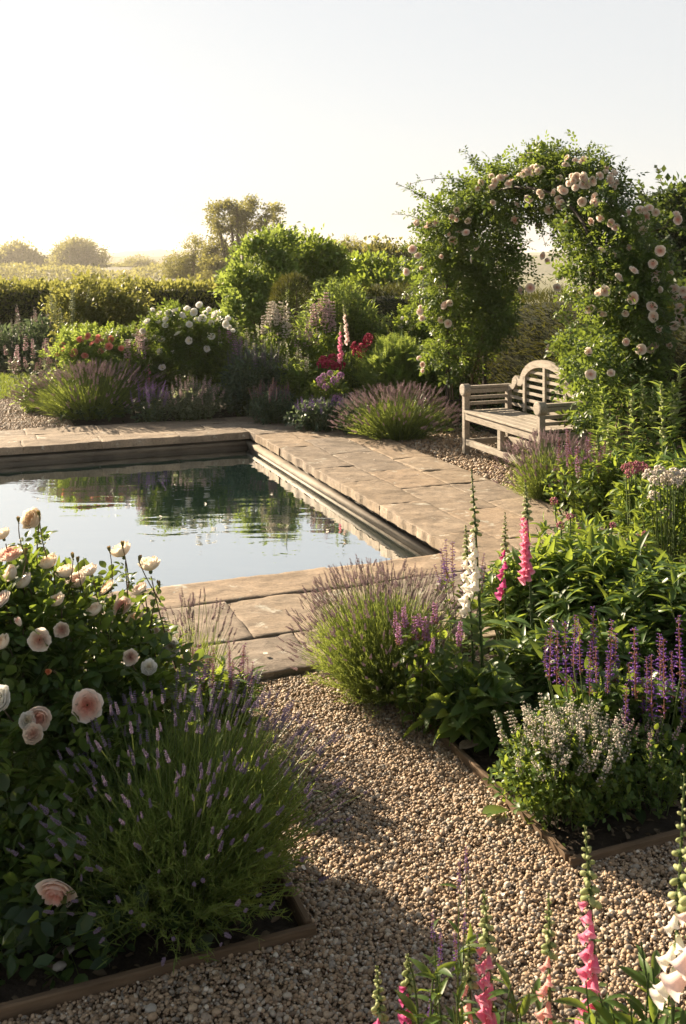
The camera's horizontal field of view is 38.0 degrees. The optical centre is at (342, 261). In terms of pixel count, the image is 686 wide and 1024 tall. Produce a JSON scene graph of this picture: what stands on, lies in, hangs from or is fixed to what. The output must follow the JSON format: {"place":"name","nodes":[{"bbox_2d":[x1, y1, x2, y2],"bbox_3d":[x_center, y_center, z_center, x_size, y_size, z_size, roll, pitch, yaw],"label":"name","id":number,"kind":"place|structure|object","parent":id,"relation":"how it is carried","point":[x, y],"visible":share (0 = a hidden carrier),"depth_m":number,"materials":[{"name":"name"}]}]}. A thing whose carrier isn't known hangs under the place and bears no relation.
{"place":"outdoors","nodes":[
{"label":"outdoors","id":0,"kind":"place"},
{"bbox_2d":[0,371,33,398],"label":"lawn","id":1,"kind":"structure","parent":0,"point":[8,386],"depth_m":15.56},
{"bbox_2d":[3,336,58,390],"bbox_3d":[-4.419,1.511,14.199,0.796,0.882,0.698,0,0,-21],"label":"lupin","id":2,"kind":"object","parent":1,"relation":"on","point":[26,366],"visible":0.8,"depth_m":14.23,"materials":[{"name":"pink plant"}]},
{"bbox_2d":[0,399,70,430],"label":"gravel","id":3,"kind":"structure","parent":0,"point":[34,417],"depth_m":12.29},
{"bbox_2d":[276,347,321,413],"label":"tall perennial","id":4,"kind":"object","parent":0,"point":[294,378],"visible":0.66,"depth_m":12.50,"materials":[{"name":"green plant"}]},
{"bbox_2d":[42,249,579,256],"bbox_3d":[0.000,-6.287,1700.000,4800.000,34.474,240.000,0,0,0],"label":"hills","id":5,"kind":"structure","parent":0,"point":[157,252],"depth_m":1675.42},
{"bbox_2d":[12,254,613,274],"bbox_3d":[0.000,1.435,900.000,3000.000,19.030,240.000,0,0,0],"label":"hills","id":6,"kind":"structure","parent":0,"point":[546,269],"depth_m":837.57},
{"bbox_2d":[0,275,628,369],"bbox_3d":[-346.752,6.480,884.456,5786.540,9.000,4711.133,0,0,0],"label":"ground","id":7,"kind":"structure","parent":0,"point":[541,285],"depth_m":452.33,"materials":[{"name":"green plant"}]},
{"bbox_2d":[0,317,41,366],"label":"leafy perennial","id":8,"kind":"object","parent":7,"relation":"on","point":[5,336],"visible":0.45,"depth_m":18.09,"materials":[{"name":"green plant"}]},
{"bbox_2d":[0,236,48,280],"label":"tree","id":9,"kind":"object","parent":7,"relation":"on","point":[18,252],"visible":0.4,"depth_m":395.81,"materials":[{"name":"green plant"}]},
{"bbox_2d":[44,234,114,278],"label":"tree","id":10,"kind":"object","parent":7,"relation":"on","point":[72,251],"visible":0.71,"depth_m":374.37,"materials":[{"name":"green plant"}]},
{"bbox_2d":[0,261,203,290],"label":"treeline","id":11,"kind":"object","parent":7,"relation":"on","point":[39,272],"visible":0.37,"depth_m":324.40,"materials":[{"name":"green plant"}]},
{"bbox_2d":[0,274,252,356],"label":"clipped hedge","id":12,"kind":"object","parent":7,"relation":"on","point":[23,295],"visible":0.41,"depth_m":20.43,"materials":[{"name":"green plant"}]},
{"bbox_2d":[111,252,158,277],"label":"tree","id":13,"kind":"object","parent":7,"relation":"on","point":[131,262],"visible":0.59,"depth_m":418.70,"materials":[{"name":"green plant"}]},
{"bbox_2d":[154,232,212,279],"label":"tree","id":14,"kind":"object","parent":7,"relation":"on","point":[183,269],"visible":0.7,"depth_m":124.19,"materials":[{"name":"green plant"}]},
{"bbox_2d":[188,193,286,280],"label":"tree","id":15,"kind":"object","parent":7,"relation":"on","point":[237,214],"visible":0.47,"depth_m":113.67,"materials":[{"name":"green plant"}]},
{"bbox_2d":[0,425,518,613],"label":"garden pool","id":16,"kind":"structure","parent":7,"relation":"on","point":[423,530],"depth_m":8.22,"materials":[{"name":"stone"}]},
{"bbox_2d":[0,448,418,593],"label":"pool water","id":17,"kind":"structure","parent":16,"relation":"in","point":[255,515],"depth_m":8.18,"materials":[{"name":"liquid"}]},
{"bbox_2d":[277,224,362,314],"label":"shrub","id":18,"kind":"object","parent":7,"relation":"on","point":[324,258],"visible":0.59,"depth_m":18.66,"materials":[{"name":"green plant"}]},
{"bbox_2d":[279,233,463,304],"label":"treeline","id":19,"kind":"object","parent":7,"relation":"on","point":[375,245],"visible":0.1,"depth_m":45.42,"materials":[{"name":"green plant"}]},
{"bbox_2d":[333,245,427,305],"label":"shrub","id":20,"kind":"object","parent":7,"relation":"on","point":[376,269],"visible":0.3,"depth_m":20.44,"materials":[{"name":"green plant"}]},
{"bbox_2d":[283,395,349,431],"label":"geranium","id":21,"kind":"object","parent":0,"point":[309,416],"visible":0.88,"depth_m":11.33,"materials":[{"name":"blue plant"}]},
{"bbox_2d":[0,412,654,681],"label":"stone paving","id":22,"kind":"structure","parent":0,"point":[260,624],"depth_m":7.70,"materials":[{"name":"stone"}]},
{"bbox_2d":[301,369,353,408],"bbox_3d":[-0.188,1.638,11.994,0.635,0.696,0.506,0,0,36],"label":"phlox","id":23,"kind":"object","parent":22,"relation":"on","point":[328,391],"visible":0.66,"depth_m":11.92,"materials":[{"name":"pink plant"}]},
{"bbox_2d":[334,389,369,434],"bbox_3d":[0.145,1.701,11.197,0.494,0.528,0.472,0,0,18],"label":"catmint","id":24,"kind":"object","parent":22,"relation":"on","point":[354,411],"visible":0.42,"depth_m":11.15,"materials":[{"name":"green plant"}]},
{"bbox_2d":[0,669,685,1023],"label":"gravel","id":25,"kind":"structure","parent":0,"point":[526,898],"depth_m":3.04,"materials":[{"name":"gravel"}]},
{"bbox_2d":[371,966,388,1023],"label":"foxglove","id":26,"kind":"object","parent":25,"relation":"on","point":[377,1009],"visible":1,"depth_m":2.24,"materials":[{"name":"green plant"}]},
{"bbox_2d":[397,954,417,1023],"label":"foxglove","id":27,"kind":"object","parent":25,"relation":"on","point":[407,983],"visible":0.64,"depth_m":2.24,"materials":[{"name":"green plant"}]},
{"bbox_2d":[413,846,504,1023],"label":"salvia","id":28,"kind":"object","parent":25,"relation":"on","point":[458,956],"visible":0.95,"depth_m":2.21,"materials":[{"name":"green plant"}]},
{"bbox_2d":[459,941,481,1023],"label":"foxglove","id":29,"kind":"object","parent":25,"relation":"on","point":[469,977],"visible":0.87,"depth_m":2.19,"materials":[{"name":"green plant"}]},
{"bbox_2d":[394,958,567,1023],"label":"leafy mound","id":30,"kind":"object","parent":25,"relation":"on","point":[521,1011],"visible":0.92,"depth_m":2.16,"materials":[{"name":"green plant"}]},
{"bbox_2d":[474,889,499,1023],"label":"foxglove","id":31,"kind":"object","parent":25,"relation":"on","point":[486,1005],"visible":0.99,"depth_m":2.18,"materials":[{"name":"pink plant"}]},
{"bbox_2d":[534,893,557,1023],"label":"foxglove","id":32,"kind":"object","parent":25,"relation":"on","point":[546,947],"visible":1,"depth_m":2.14,"materials":[{"name":"pink plant"}]},
{"bbox_2d":[574,825,613,1023],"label":"foxglove","id":33,"kind":"object","parent":25,"relation":"on","point":[588,969],"visible":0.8,"depth_m":2.13,"materials":[{"name":"pink plant"}]},
{"bbox_2d":[552,942,685,1023],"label":"leafy mound","id":34,"kind":"object","parent":25,"relation":"on","point":[602,1014],"visible":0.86,"depth_m":2.04,"materials":[{"name":"green plant"}]},
{"bbox_2d":[649,773,685,1023],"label":"foxglove","id":35,"kind":"object","parent":25,"relation":"on","point":[659,994],"visible":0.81,"depth_m":1.94,"materials":[{"name":"white plant"}]},
{"bbox_2d":[660,847,685,1002],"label":"foxglove","id":36,"kind":"object","parent":25,"relation":"on","point":[674,983],"visible":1,"depth_m":1.84,"materials":[{"name":"white plant"}]},
{"bbox_2d":[0,361,685,1002],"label":"bed soil","id":37,"kind":"structure","parent":0,"point":[484,759],"depth_m":3.10,"materials":[{"name":"soil"}]},
{"bbox_2d":[10,377,56,412],"bbox_3d":[-4.015,1.761,13.034,0.622,0.524,0.599,0,0,-39],"label":"euphorbia","id":38,"kind":"object","parent":37,"relation":"on","point":[29,408],"visible":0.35,"depth_m":12.90,"materials":[{"name":"green plant"}]},
{"bbox_2d":[6,303,64,372],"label":"hazy perennial","id":39,"kind":"object","parent":37,"relation":"on","point":[30,333],"visible":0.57,"depth_m":17.95,"materials":[{"name":"green plant"}]},
{"bbox_2d":[49,285,89,379],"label":"tall perennial","id":40,"kind":"object","parent":37,"relation":"on","point":[72,304],"visible":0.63,"depth_m":16.20,"materials":[{"name":"green plant"}]},
{"bbox_2d":[2,358,178,419],"bbox_3d":[-3.121,1.586,12.458,2.171,0.753,1.361,0,0,-21],"label":"lavender","id":41,"kind":"object","parent":37,"relation":"on","point":[87,397],"visible":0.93,"depth_m":12.27,"materials":[{"name":"green plant"}]},
{"bbox_2d":[37,321,150,386],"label":"rose bush","id":42,"kind":"object","parent":37,"relation":"on","point":[72,347],"visible":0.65,"depth_m":13.09,"materials":[{"name":"green plant"}]},
{"bbox_2d":[52,320,135,360],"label":"rose bush","id":43,"kind":"object","parent":37,"relation":"on","point":[82,326],"visible":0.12,"depth_m":13.74,"materials":[{"name":"green plant"}]},
{"bbox_2d":[37,262,159,341],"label":"shrub","id":44,"kind":"object","parent":37,"relation":"on","point":[101,310],"visible":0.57,"depth_m":16.76,"materials":[{"name":"green plant"}]},
{"bbox_2d":[0,507,214,989],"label":"rose bush","id":45,"kind":"object","parent":37,"relation":"on","point":[53,638],"visible":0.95,"depth_m":3.25,"materials":[{"name":"green plant"}]},
{"bbox_2d":[86,351,143,398],"bbox_3d":[-2.923,1.562,12.898,0.875,0.781,0.703,0,0,0],"label":"artemisia","id":46,"kind":"object","parent":37,"relation":"on","point":[114,363],"visible":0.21,"depth_m":12.82,"materials":[{"name":"green plant"}]},
{"bbox_2d":[108,320,146,360],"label":"rose bush","id":47,"kind":"object","parent":37,"relation":"on","point":[124,329],"visible":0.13,"depth_m":13.64,"materials":[{"name":"green plant"}]},
{"bbox_2d":[119,328,159,411],"bbox_3d":[-2.675,1.412,13.027,0.617,1.079,0.684,0,0,0],"label":"lupin","id":48,"kind":"object","parent":37,"relation":"on","point":[142,357],"visible":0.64,"depth_m":12.92,"materials":[{"name":"green plant"}]},
{"bbox_2d":[128,380,174,422],"bbox_3d":[-2.311,1.694,12.049,0.572,0.516,0.514,0,0,-42],"label":"salvia","id":49,"kind":"object","parent":37,"relation":"on","point":[150,408],"visible":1,"depth_m":12.01,"materials":[{"name":"purple plant"}]},
{"bbox_2d":[129,298,245,406],"bbox_3d":[-2.138,1.228,13.448,1.652,1.495,1.362,0,0,0],"label":"rose bush","id":50,"kind":"object","parent":37,"relation":"on","point":[194,339],"visible":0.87,"depth_m":13.16,"materials":[{"name":"green plant"}]},
{"bbox_2d":[7,661,371,974],"bbox_3d":[-0.443,1.616,3.048,1.066,0.675,1.111,0,0,0],"label":"lavender","id":51,"kind":"object","parent":37,"relation":"on","point":[219,811],"visible":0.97,"depth_m":2.89,"materials":[{"name":"green plant"}]},
{"bbox_2d":[156,375,226,420],"bbox_3d":[-1.859,1.675,12.252,0.860,0.555,0.767,0,0,0],"label":"catmint","id":52,"kind":"object","parent":37,"relation":"on","point":[203,400],"visible":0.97,"depth_m":12.15,"materials":[{"name":"green plant"}]},
{"bbox_2d":[161,586,247,711],"bbox_3d":[-0.639,1.690,4.347,0.439,0.522,0.398,0,0,0],"label":"lavender","id":53,"kind":"object","parent":37,"relation":"on","point":[192,630],"visible":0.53,"depth_m":4.36,"materials":[{"name":"green plant"}]},
{"bbox_2d":[154,641,268,751],"bbox_3d":[-0.516,1.728,3.943,0.482,0.446,0.425,0,0,0],"label":"lavender plant","id":54,"kind":"object","parent":37,"relation":"on","point":[215,676],"visible":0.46,"depth_m":3.91,"materials":[{"name":"green plant"}]},
{"bbox_2d":[203,326,250,409],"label":"tall perennial","id":55,"kind":"object","parent":37,"relation":"on","point":[219,369],"visible":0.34,"depth_m":13.11,"materials":[{"name":"green plant"}]},
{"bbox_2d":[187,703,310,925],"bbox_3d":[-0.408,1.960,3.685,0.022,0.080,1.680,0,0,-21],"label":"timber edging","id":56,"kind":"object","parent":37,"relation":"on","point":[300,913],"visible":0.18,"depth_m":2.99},
{"bbox_2d":[215,336,287,416],"bbox_3d":[-1.126,1.455,12.608,1.059,1.048,0.871,0,0,0],"label":"catmint","id":57,"kind":"object","parent":37,"relation":"on","point":[238,381],"visible":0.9,"depth_m":12.47,"materials":[{"name":"green plant"}]},
{"bbox_2d":[207,218,314,349],"bbox_3d":[-1.431,0.613,16.906,2.097,2.733,1.812,0,0,-30],"label":"shrub","id":58,"kind":"object","parent":37,"relation":"on","point":[248,301],"visible":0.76,"depth_m":16.77,"materials":[{"name":"green plant"}]},
{"bbox_2d":[243,377,304,424],"bbox_3d":[-0.842,1.681,11.949,0.704,0.586,0.645,0,0,41],"label":"catmint","id":59,"kind":"object","parent":37,"relation":"on","point":[272,404],"visible":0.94,"depth_m":11.86,"materials":[{"name":"green plant"}]},
{"bbox_2d":[247,301,304,379],"bbox_3d":[-0.901,1.239,13.304,0.895,1.426,0.804,0,0,0],"label":"delphinium","id":60,"kind":"object","parent":37,"relation":"on","point":[273,325],"visible":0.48,"depth_m":13.24,"materials":[{"name":"green plant"}]},
{"bbox_2d":[266,271,317,345],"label":"topiary dome","id":61,"kind":"structure","parent":37,"relation":"on","point":[291,278],"depth_m":15.47,"materials":[{"name":"plant"}]},
{"bbox_2d":[281,317,329,399],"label":"tall perennial","id":62,"kind":"object","parent":37,"relation":"on","point":[304,344],"visible":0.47,"depth_m":13.13,"materials":[{"name":"green plant"}]},
{"bbox_2d":[294,292,349,392],"bbox_3d":[-0.284,1.186,13.622,0.775,1.531,0.765,0,0,-35],"label":"delphinium","id":63,"kind":"object","parent":37,"relation":"on","point":[325,320],"visible":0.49,"depth_m":13.53,"materials":[{"name":"green plant"}]},
{"bbox_2d":[290,271,392,397],"bbox_3d":[-0.023,1.042,14.382,1.574,1.820,1.199,0,0,0],"label":"feathery shrub","id":64,"kind":"object","parent":37,"relation":"on","point":[357,325],"visible":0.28,"depth_m":14.24,"materials":[{"name":"green plant"}]},
{"bbox_2d":[0,368,685,985],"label":"ground cover","id":65,"kind":"object","parent":37,"relation":"on","point":[42,932],"visible":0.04,"depth_m":2.79,"materials":[{"name":"green plant"}]},
{"bbox_2d":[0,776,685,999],"bbox_3d":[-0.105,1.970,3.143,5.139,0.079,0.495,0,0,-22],"label":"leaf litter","id":66,"kind":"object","parent":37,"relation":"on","point":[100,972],"visible":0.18,"depth_m":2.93,"materials":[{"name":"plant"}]},
{"bbox_2d":[316,333,373,410],"bbox_3d":[0.057,1.427,12.869,0.826,1.050,0.767,0,0,0],"label":"phlox","id":67,"kind":"object","parent":37,"relation":"on","point":[335,364],"visible":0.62,"depth_m":12.70,"materials":[{"name":"red plant"}]},
{"bbox_2d":[276,554,495,717],"bbox_3d":[0.180,1.656,4.533,0.935,0.594,0.975,0,0,-29],"label":"lavender","id":68,"kind":"object","parent":37,"relation":"on","point":[358,647],"visible":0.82,"depth_m":4.40,"materials":[{"name":"green plant"}]},
{"bbox_2d":[391,302,433,355],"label":"rose bush","id":69,"kind":"object","parent":37,"relation":"on","point":[404,312],"visible":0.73,"depth_m":13.42,"materials":[{"name":"green plant"}]},
{"bbox_2d":[387,603,472,734],"bbox_3d":[0.371,1.697,4.132,0.340,0.509,0.278,0,0,-23],"label":"betony","id":70,"kind":"object","parent":37,"relation":"on","point":[437,656],"visible":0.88,"depth_m":4.13,"materials":[{"name":"green plant"}]},
{"bbox_2d":[431,538,486,653],"bbox_3d":[0.584,1.671,4.995,0.275,0.560,0.216,0,0,19],"label":"salvia","id":71,"kind":"object","parent":37,"relation":"on","point":[474,606],"visible":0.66,"depth_m":4.99,"materials":[{"name":"purple plant"}]},
{"bbox_2d":[402,655,533,756],"bbox_3d":[0.507,1.817,4.074,0.475,0.365,0.465,0,0,-44],"label":"leafy mound","id":72,"kind":"object","parent":37,"relation":"on","point":[473,702],"visible":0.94,"depth_m":4.00,"materials":[{"name":"green plant"}]},
{"bbox_2d":[458,525,477,663],"bbox_3d":[0.544,1.551,4.341,0.095,0.798,0.071,0,0,27],"label":"foxglove","id":73,"kind":"object","parent":37,"relation":"on","point":[465,609],"visible":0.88,"depth_m":4.34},
{"bbox_2d":[405,698,570,861],"bbox_3d":[0.425,1.960,4.012,0.023,0.080,1.680,0,0,-21],"label":"timber edging","id":74,"kind":"object","parent":37,"relation":"on","point":[476,769],"visible":0.3,"depth_m":3.62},
{"bbox_2d":[441,469,541,697],"bbox_3d":[0.632,1.424,4.295,0.330,1.053,0.450,0,0,-25],"label":"foxglove","id":75,"kind":"object","parent":37,"relation":"on","point":[478,622],"visible":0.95,"depth_m":4.29,"materials":[{"name":"white plant"}]},
{"bbox_2d":[461,512,533,648],"bbox_3d":[0.716,1.554,4.606,0.339,0.793,0.268,0,0,0],"label":"foxglove","id":76,"kind":"object","parent":37,"relation":"on","point":[511,618],"visible":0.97,"depth_m":4.60,"materials":[{"name":"pink plant"}]},
{"bbox_2d":[340,276,685,442],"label":"yew hedge","id":77,"kind":"object","parent":37,"relation":"on","point":[529,343],"visible":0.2,"depth_m":12.76,"materials":[{"name":"plant"}]},
{"bbox_2d":[471,546,563,649],"bbox_3d":[0.930,1.682,4.996,0.595,0.539,0.562,0,0,0],"label":"leafy phlox","id":78,"kind":"object","parent":37,"relation":"on","point":[491,585],"visible":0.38,"depth_m":4.92,"materials":[{"name":"green plant"}]},
{"bbox_2d":[503,482,538,649],"bbox_3d":[0.840,1.475,4.488,0.279,0.951,0.281,0,0,28],"label":"foxglove","id":79,"kind":"object","parent":37,"relation":"on","point":[527,571],"visible":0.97,"depth_m":4.49,"materials":[{"name":"pink plant"}]},
{"bbox_2d":[391,129,685,456],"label":"climbing rose","id":80,"kind":"object","parent":37,"relation":"on","point":[588,361],"visible":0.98,"depth_m":10.14,"materials":[{"name":"plant"}]},
{"bbox_2d":[446,186,634,460],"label":"garden arch","id":81,"kind":"structure","parent":37,"relation":"on","point":[576,213],"depth_m":10.52,"materials":[{"name":"metal"}]},
{"bbox_2d":[488,428,593,503],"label":"lavender","id":82,"kind":"object","parent":37,"relation":"on","point":[533,471],"visible":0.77,"depth_m":8.07,"materials":[{"name":"green plant"}]},
{"bbox_2d":[482,693,643,846],"bbox_3d":[0.772,1.754,3.518,0.587,0.396,0.514,0,0,0],"label":"catmint","id":83,"kind":"object","parent":37,"relation":"on","point":[565,773],"visible":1,"depth_m":3.44,"materials":[{"name":"green plant"}]},
{"bbox_2d":[541,428,611,521],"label":"flowering plant","id":84,"kind":"object","parent":37,"relation":"on","point":[576,496],"visible":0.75,"depth_m":7.48,"materials":[{"name":"green plant"}]},
{"bbox_2d":[518,497,648,557],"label":"leafy plant","id":85,"kind":"object","parent":37,"relation":"on","point":[567,527],"visible":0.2,"depth_m":5.59,"materials":[{"name":"green plant"}]},
{"bbox_2d":[493,610,675,709],"bbox_3d":[1.038,1.737,4.355,0.815,0.449,0.561,0,0,0],"label":"leafy phlox","id":86,"kind":"object","parent":37,"relation":"on","point":[528,668],"visible":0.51,"depth_m":4.28,"materials":[{"name":"green plant"}]},
{"bbox_2d":[493,521,682,634],"bbox_3d":[1.282,1.644,4.934,1.066,0.638,0.956,0,0,-21],"label":"leafy phlox","id":87,"kind":"object","parent":37,"relation":"on","point":[588,567],"visible":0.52,"depth_m":4.81,"materials":[{"name":"green plant"}]},
{"bbox_2d":[520,606,685,782],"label":"salvia","id":88,"kind":"object","parent":37,"relation":"on","point":[645,698],"visible":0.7,"depth_m":3.76,"materials":[{"name":"purple plant"}]},
{"bbox_2d":[588,385,630,469],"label":"lily","id":89,"kind":"object","parent":37,"relation":"on","point":[605,432],"visible":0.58,"depth_m":7.88,"materials":[{"name":"green plant"}]},
{"bbox_2d":[572,441,659,526],"bbox_3d":[2.132,1.650,7.415,0.857,0.608,0.652,0,0,0],"label":"leafy mound","id":90,"kind":"object","parent":37,"relation":"on","point":[609,470],"visible":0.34,"depth_m":7.33,"materials":[{"name":"green plant"}]},
{"bbox_2d":[619,383,647,458],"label":"lily","id":91,"kind":"object","parent":37,"relation":"on","point":[631,421],"visible":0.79,"depth_m":7.59,"materials":[{"name":"green plant"}]},
{"bbox_2d":[592,551,685,687],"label":"leafy phlox","id":92,"kind":"object","parent":37,"relation":"on","point":[634,609],"visible":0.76,"depth_m":4.47,"materials":[{"name":"green plant"}]},
{"bbox_2d":[599,701,685,818],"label":"catmint","id":93,"kind":"object","parent":37,"relation":"on","point":[644,774],"visible":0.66,"depth_m":3.54,"materials":[{"name":"green plant"}]},
{"bbox_2d":[605,438,685,542],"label":"leafy mound","id":94,"kind":"object","parent":37,"relation":"on","point":[677,463],"visible":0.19,"depth_m":7.00,"materials":[{"name":"green plant"}]},
{"bbox_2d":[609,165,685,284],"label":"dark tree","id":95,"kind":"object","parent":37,"relation":"on","point":[670,201],"visible":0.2,"depth_m":16.38,"materials":[{"name":"green plant"}]},
{"bbox_2d":[618,465,685,568],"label":"phlox","id":96,"kind":"object","parent":37,"relation":"on","point":[671,538],"visible":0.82,"depth_m":5.82,"materials":[{"name":"green plant"}]},
{"bbox_2d":[632,362,685,463],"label":"lily","id":97,"kind":"object","parent":37,"relation":"on","point":[675,419],"visible":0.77,"depth_m":8.33,"materials":[{"name":"green plant"}]},
{"bbox_2d":[648,379,675,496],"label":"lily","id":98,"kind":"object","parent":37,"relation":"on","point":[662,413],"visible":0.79,"depth_m":7.30,"materials":[{"name":"green plant"}]},
{"bbox_2d":[0,0,685,252],"label":"sky","id":99,"kind":"structure","parent":0,"point":[120,120],"materials":[{"name":"white"}]},
{"bbox_2d":[336,323,349,400],"bbox_3d":[-0.030,1.356,12.416,0.439,1.188,0.253,0,0,40],"label":"foxglove","id":100,"kind":"object","parent":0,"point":[340,351],"visible":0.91,"depth_m":12.38,"materials":[{"name":"pink plant"}]},
{"bbox_2d":[26,419,685,1023],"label":"gravel path","id":101,"kind":"structure","parent":0,"point":[448,915],"depth_m":3.02,"materials":[{"name":"gravel"}]},
{"bbox_2d":[0,923,316,1022],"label":"timber edging","id":102,"kind":"object","parent":101,"relation":"on","point":[39,1003],"visible":0.57,"depth_m":2.69,"materials":[{"name":"wood"}]},
{"bbox_2d":[407,358,461,415],"bbox_3d":[1.149,1.557,12.599,0.925,0.792,0.822,0,0,0],"label":"leafy mound","id":103,"kind":"object","parent":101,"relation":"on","point":[435,381],"visible":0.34,"depth_m":12.38,"materials":[{"name":"green plant"}]},
{"bbox_2d":[460,360,591,467],"bbox_3d":[1.725,1.455,9.548,0.578,0.990,1.509,0,0,-21],"label":"garden bench","id":104,"kind":"object","parent":101,"relation":"on","point":[507,422],"visible":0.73,"depth_m":9.69,"materials":[{"name":"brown wood"}]},
{"bbox_2d":[568,827,685,870],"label":"timber edging","id":105,"kind":"object","parent":101,"relation":"on","point":[644,843],"visible":0.48,"depth_m":3.28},
{"bbox_2d":[351,330,434,409],"bbox_3d":[0.655,1.400,12.506,1.132,1.105,0.990,0,0,0],"label":"leafy mound","id":106,"kind":"object","parent":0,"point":[387,364],"visible":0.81,"depth_m":12.30,"materials":[{"name":"green plant"}]},
{"bbox_2d":[327,380,461,440],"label":"lavender","id":107,"kind":"object","parent":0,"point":[406,421],"visible":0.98,"depth_m":10.81,"materials":[{"name":"green plant"}]},
{"bbox_2d":[392,426,572,503],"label":"gravel","id":108,"kind":"structure","parent":0,"point":[450,453],"depth_m":10.07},
{"bbox_2d":[604,460,659,541],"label":"flowering plant","id":109,"kind":"object","parent":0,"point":[622,520],"visible":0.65,"depth_m":6.56,"materials":[{"name":"green plant"}]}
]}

